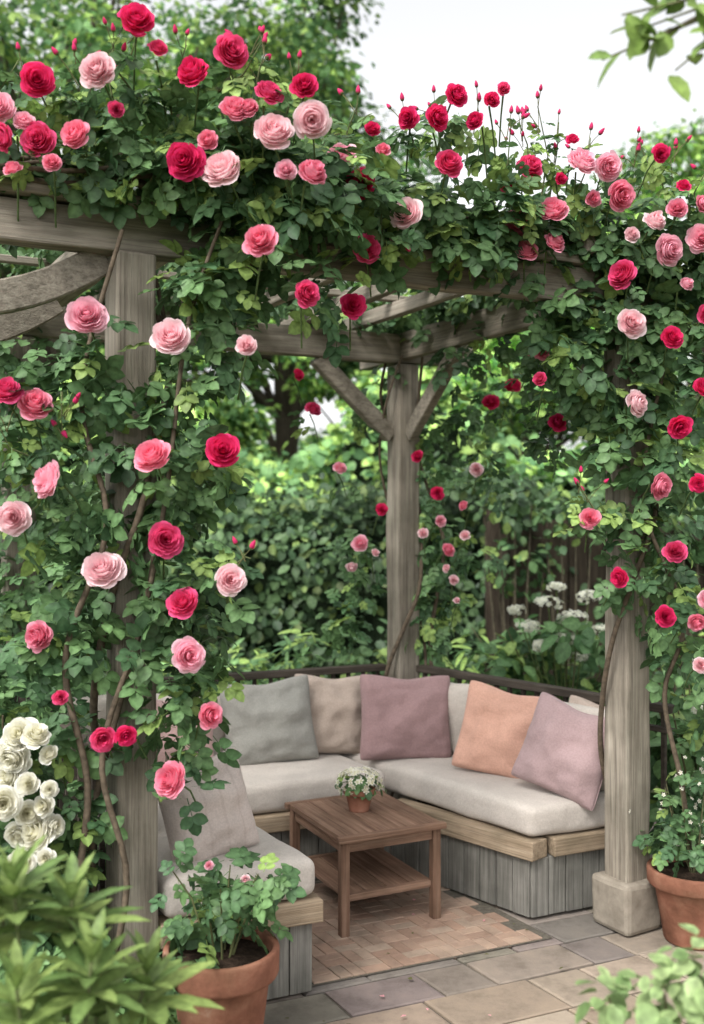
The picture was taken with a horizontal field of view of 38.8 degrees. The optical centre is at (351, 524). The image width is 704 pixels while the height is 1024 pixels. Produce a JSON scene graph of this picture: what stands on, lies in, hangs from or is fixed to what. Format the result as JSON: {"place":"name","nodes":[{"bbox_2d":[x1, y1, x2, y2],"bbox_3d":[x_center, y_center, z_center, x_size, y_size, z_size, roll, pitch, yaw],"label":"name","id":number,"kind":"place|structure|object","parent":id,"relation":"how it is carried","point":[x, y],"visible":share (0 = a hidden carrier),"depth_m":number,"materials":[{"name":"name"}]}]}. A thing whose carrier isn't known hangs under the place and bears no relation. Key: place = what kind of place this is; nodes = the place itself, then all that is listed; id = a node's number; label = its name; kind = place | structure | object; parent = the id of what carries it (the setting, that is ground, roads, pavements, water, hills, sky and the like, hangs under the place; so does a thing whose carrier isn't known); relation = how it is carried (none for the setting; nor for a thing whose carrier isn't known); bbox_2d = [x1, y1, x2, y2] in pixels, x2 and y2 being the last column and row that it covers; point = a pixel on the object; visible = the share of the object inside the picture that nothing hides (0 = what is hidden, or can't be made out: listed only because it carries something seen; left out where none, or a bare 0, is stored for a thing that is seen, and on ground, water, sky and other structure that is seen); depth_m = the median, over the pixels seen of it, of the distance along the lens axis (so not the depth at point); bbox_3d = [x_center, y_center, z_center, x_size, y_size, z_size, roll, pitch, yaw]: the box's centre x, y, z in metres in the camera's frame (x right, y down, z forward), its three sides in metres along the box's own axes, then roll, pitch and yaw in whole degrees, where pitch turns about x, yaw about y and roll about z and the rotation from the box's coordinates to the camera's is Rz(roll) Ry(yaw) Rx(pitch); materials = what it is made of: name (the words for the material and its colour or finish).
{"place":"outdoors","nodes":[
{"label":"outdoors","id":0,"kind":"place"},
{"bbox_2d":[1,0,703,451],"label":"sky","id":1,"kind":"structure","parent":0,"point":[415,46],"materials":[{"name":"white"}]},
{"bbox_2d":[23,822,703,1023],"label":"stone patio","id":2,"kind":"structure","parent":0,"point":[503,990],"depth_m":3.48,"materials":[{"name":"beige stone"}]},
{"bbox_2d":[0,678,110,972],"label":"white rose bush","id":3,"kind":"object","parent":2,"relation":"on","point":[28,818],"visible":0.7,"depth_m":2.93,"materials":[{"name":"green plant"}]},
{"bbox_2d":[0,833,223,1023],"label":"broadleaf foreground shrub","id":4,"kind":"object","parent":2,"relation":"on","point":[88,986],"visible":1,"depth_m":1.96,"materials":[{"name":"green plant"}]},
{"bbox_2d":[148,838,306,1023],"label":"terracotta pot plant","id":5,"kind":"object","parent":2,"relation":"on","point":[236,978],"visible":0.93,"depth_m":2.89,"materials":[{"name":"green plant"}]},
{"bbox_2d":[60,681,604,1007],"bbox_3d":[-0.107,1.183,4.388,2.117,0.810,1.698,0,0,-31],"label":"built in corner bench","id":6,"kind":"object","parent":2,"relation":"on","point":[495,848],"visible":0.34,"depth_m":4.18,"materials":[{"name":"beige fabric"}]},
{"bbox_2d":[156,699,213,762],"bbox_3d":[-0.798,0.969,4.597,0.355,0.335,0.183,7,-17,-28],"label":"throw pillow","id":7,"kind":"object","parent":6,"relation":"on","point":[161,754],"visible":0.08,"depth_m":4.52,"materials":[{"name":"fabric"}]},
{"bbox_2d":[158,748,259,863],"bbox_3d":[-0.505,0.985,3.470,0.326,0.345,0.190,-11,-8,-32],"label":"throw pillow","id":8,"kind":"object","parent":6,"relation":"on","point":[228,813],"visible":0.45,"depth_m":3.41,"materials":[{"name":"beige fabric"}]},
{"bbox_2d":[219,675,317,764],"bbox_3d":[-0.401,0.946,4.803,0.442,0.403,0.183,-5,-13,-15],"label":"throw pillow","id":9,"kind":"object","parent":6,"relation":"on","point":[271,722],"visible":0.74,"depth_m":4.74,"materials":[{"name":"grey fabric"}]},
{"bbox_2d":[295,674,361,753],"bbox_3d":[-0.099,0.944,4.985,0.394,0.393,0.174,4,-13,-17],"label":"throw pillow","id":10,"kind":"object","parent":6,"relation":"on","point":[336,710],"visible":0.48,"depth_m":4.93,"materials":[{"name":"beige fabric"}]},
{"bbox_2d":[360,674,451,760],"bbox_3d":[0.261,0.940,4.886,0.452,0.413,0.202,2,-14,-8],"label":"throw pillow","id":11,"kind":"object","parent":6,"relation":"on","point":[405,718],"visible":0.94,"depth_m":4.82,"materials":[{"name":"pink fabric"}]},
{"bbox_2d":[452,680,539,777],"bbox_3d":[0.700,0.948,4.561,0.433,0.403,0.197,9,-12,24],"label":"throw pillow","id":12,"kind":"object","parent":6,"relation":"on","point":[496,722],"visible":0.67,"depth_m":4.52,"materials":[{"name":"orange fabric"}]},
{"bbox_2d":[511,692,604,810],"bbox_3d":[0.903,0.947,4.217,0.384,0.384,0.203,18,-6,33],"label":"throw pillow","id":13,"kind":"object","parent":6,"relation":"on","point":[558,754],"visible":0.84,"depth_m":4.16,"materials":[{"name":"pink fabric"}]},
{"bbox_2d":[569,695,604,709],"bbox_3d":[1.081,0.950,4.371,0.168,0.355,0.355,11,-4,-44],"label":"throw pillow","id":14,"kind":"object","parent":6,"relation":"on","point":[577,700],"visible":0.06,"depth_m":4.43,"materials":[{"name":"beige fabric"}]},
{"bbox_2d":[0,178,692,978],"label":"wooden pergola","id":15,"kind":"object","parent":2,"relation":"on","point":[624,896],"visible":0.48,"depth_m":3.92,"materials":[{"name":"wood"}]},
{"bbox_2d":[0,2,574,1008],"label":"climbing rose","id":16,"kind":"object","parent":15,"relation":"attached to","point":[254,186],"visible":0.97,"depth_m":3.03,"materials":[{"name":"green plant"}]},
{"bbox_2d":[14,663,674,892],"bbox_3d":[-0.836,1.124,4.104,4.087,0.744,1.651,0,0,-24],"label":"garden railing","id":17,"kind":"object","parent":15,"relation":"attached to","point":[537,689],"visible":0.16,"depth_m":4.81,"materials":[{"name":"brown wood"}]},
{"bbox_2d":[65,84,703,861],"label":"climbing rose","id":18,"kind":"object","parent":15,"relation":"attached to","point":[655,260],"visible":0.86,"depth_m":3.83,"materials":[{"name":"green plant"}]},
{"bbox_2d":[312,881,551,985],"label":"brick paving","id":19,"kind":"object","parent":2,"relation":"on","point":[482,907],"visible":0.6,"depth_m":3.99,"materials":[{"name":"brick"}]},
{"bbox_2d":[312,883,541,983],"bbox_3d":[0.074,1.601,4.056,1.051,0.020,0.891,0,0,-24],"label":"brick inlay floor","id":20,"kind":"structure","parent":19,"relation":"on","point":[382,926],"depth_m":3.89,"materials":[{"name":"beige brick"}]},
{"bbox_2d":[284,790,446,937],"bbox_3d":[0.045,1.401,4.190,0.480,0.397,0.562,0,0,-26],"label":"wooden coffee table","id":21,"kind":"object","parent":20,"relation":"on","point":[360,863],"visible":0.91,"depth_m":4.06,"materials":[{"name":"brown wood"}]},
{"bbox_2d":[334,766,383,812],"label":"potted flowers","id":22,"kind":"object","parent":21,"relation":"on","point":[359,792],"visible":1,"depth_m":4.18,"materials":[{"name":"white plant"}]},
{"bbox_2d":[575,923,703,1023],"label":"variegated foreground shrub","id":23,"kind":"object","parent":2,"relation":"on","point":[687,996],"visible":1,"depth_m":1.91,"materials":[{"name":"green plant"}]},
{"bbox_2d":[588,0,703,102],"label":"overhanging garden tree","id":24,"kind":"object","parent":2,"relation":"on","point":[638,30],"visible":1,"depth_m":1.99,"materials":[{"name":"green plant"}]},
{"bbox_2d":[629,714,703,950],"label":"terracotta pot plant","id":25,"kind":"object","parent":2,"relation":"on","point":[675,878],"visible":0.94,"depth_m":3.79,"materials":[{"name":"green plant"}]},
{"bbox_2d":[649,658,703,846],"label":"shrub","id":26,"kind":"object","parent":2,"relation":"on","point":[691,763],"visible":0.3,"depth_m":4.52,"materials":[{"name":"green plant"}]},
{"bbox_2d":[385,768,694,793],"bbox_3d":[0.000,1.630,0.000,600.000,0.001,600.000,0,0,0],"label":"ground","id":27,"kind":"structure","parent":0,"point":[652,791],"depth_m":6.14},
{"bbox_2d":[0,592,106,925],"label":"garden shrub","id":28,"kind":"object","parent":27,"relation":"on","point":[11,669],"visible":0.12,"depth_m":4.02,"materials":[{"name":"green plant"}]},
{"bbox_2d":[0,933,177,1023],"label":"ground cover plants","id":29,"kind":"object","parent":27,"relation":"on","point":[172,1017],"visible":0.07,"depth_m":2.89,"materials":[{"name":"green plant"}]},
{"bbox_2d":[0,0,366,399],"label":"broadleaf tree","id":30,"kind":"object","parent":27,"relation":"on","point":[87,32],"visible":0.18,"depth_m":13.53,"materials":[{"name":"green plant"}]},
{"bbox_2d":[58,266,312,471],"bbox_3d":[-2.282,-0.997,12.874,3.834,5.311,3.398,0,0,0],"label":"broadleaf tree","id":31,"kind":"object","parent":27,"relation":"on","point":[248,418],"visible":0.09,"depth_m":12.48,"materials":[{"name":"green plant"}]},
{"bbox_2d":[116,0,474,472],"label":"broadleaf tree","id":32,"kind":"object","parent":27,"relation":"on","point":[340,74],"visible":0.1,"depth_m":15.88,"materials":[{"name":"green plant"}]},
{"bbox_2d":[158,618,529,694],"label":"leafy perennials","id":33,"kind":"object","parent":27,"relation":"on","point":[287,641],"visible":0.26,"depth_m":6.21,"materials":[{"name":"green plant"}]},
{"bbox_2d":[0,363,697,521],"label":"laurel hedge","id":34,"kind":"object","parent":27,"relation":"on","point":[328,453],"visible":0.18,"depth_m":10.96,"materials":[{"name":"green plant"}]},
{"bbox_2d":[0,440,703,696],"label":"ivy hedge","id":35,"kind":"object","parent":27,"relation":"on","point":[300,574],"visible":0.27,"depth_m":8.04,"materials":[{"name":"green plant"}]},
{"bbox_2d":[0,574,703,715],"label":"shrub border","id":36,"kind":"object","parent":27,"relation":"on","point":[677,678],"visible":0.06,"depth_m":6.82,"materials":[{"name":"green plant"}]},
{"bbox_2d":[235,393,571,472],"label":"distant trees","id":37,"kind":"object","parent":27,"relation":"on","point":[300,445],"depth_m":34.27,"materials":[{"name":"green plant"}]},
{"bbox_2d":[282,282,557,449],"bbox_3d":[0.871,-0.868,13.903,3.564,5.059,3.284,0,0,34],"label":"broadleaf tree","id":38,"kind":"object","parent":27,"relation":"on","point":[319,388],"visible":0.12,"depth_m":13.65,"materials":[{"name":"green plant"}]},
{"bbox_2d":[471,582,604,701],"bbox_3d":[1.240,0.974,6.334,1.159,1.262,1.027,0,0,0],"label":"white hydrangea","id":39,"kind":"object","parent":27,"relation":"on","point":[550,645],"visible":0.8,"depth_m":6.14,"materials":[{"name":"green plant"}]},
{"bbox_2d":[456,296,692,463],"bbox_3d":[3.208,-1.332,17.968,5.403,5.988,4.617,0,0,0],"label":"broadleaf tree","id":40,"kind":"object","parent":27,"relation":"on","point":[515,340],"visible":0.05,"depth_m":17.47,"materials":[{"name":"green plant"}]},
{"bbox_2d":[467,473,703,701],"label":"fence ivy","id":41,"kind":"object","parent":27,"relation":"on","point":[518,510],"visible":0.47,"depth_m":7.41,"materials":[{"name":"green plant"}]},
{"bbox_2d":[485,510,703,702],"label":"board fence","id":42,"kind":"object","parent":27,"relation":"on","point":[492,534],"visible":0.1,"depth_m":7.74,"materials":[{"name":"brown wood"}]},
{"bbox_2d":[551,328,703,452],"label":"broadleaf tree","id":43,"kind":"object","parent":27,"relation":"on","point":[685,441],"visible":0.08,"depth_m":13.05,"materials":[{"name":"green plant"}]},
{"bbox_2d":[569,108,703,402],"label":"broadleaf tree","id":44,"kind":"object","parent":27,"relation":"on","point":[693,153],"visible":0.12,"depth_m":19.69,"materials":[{"name":"green plant"}]}
]}

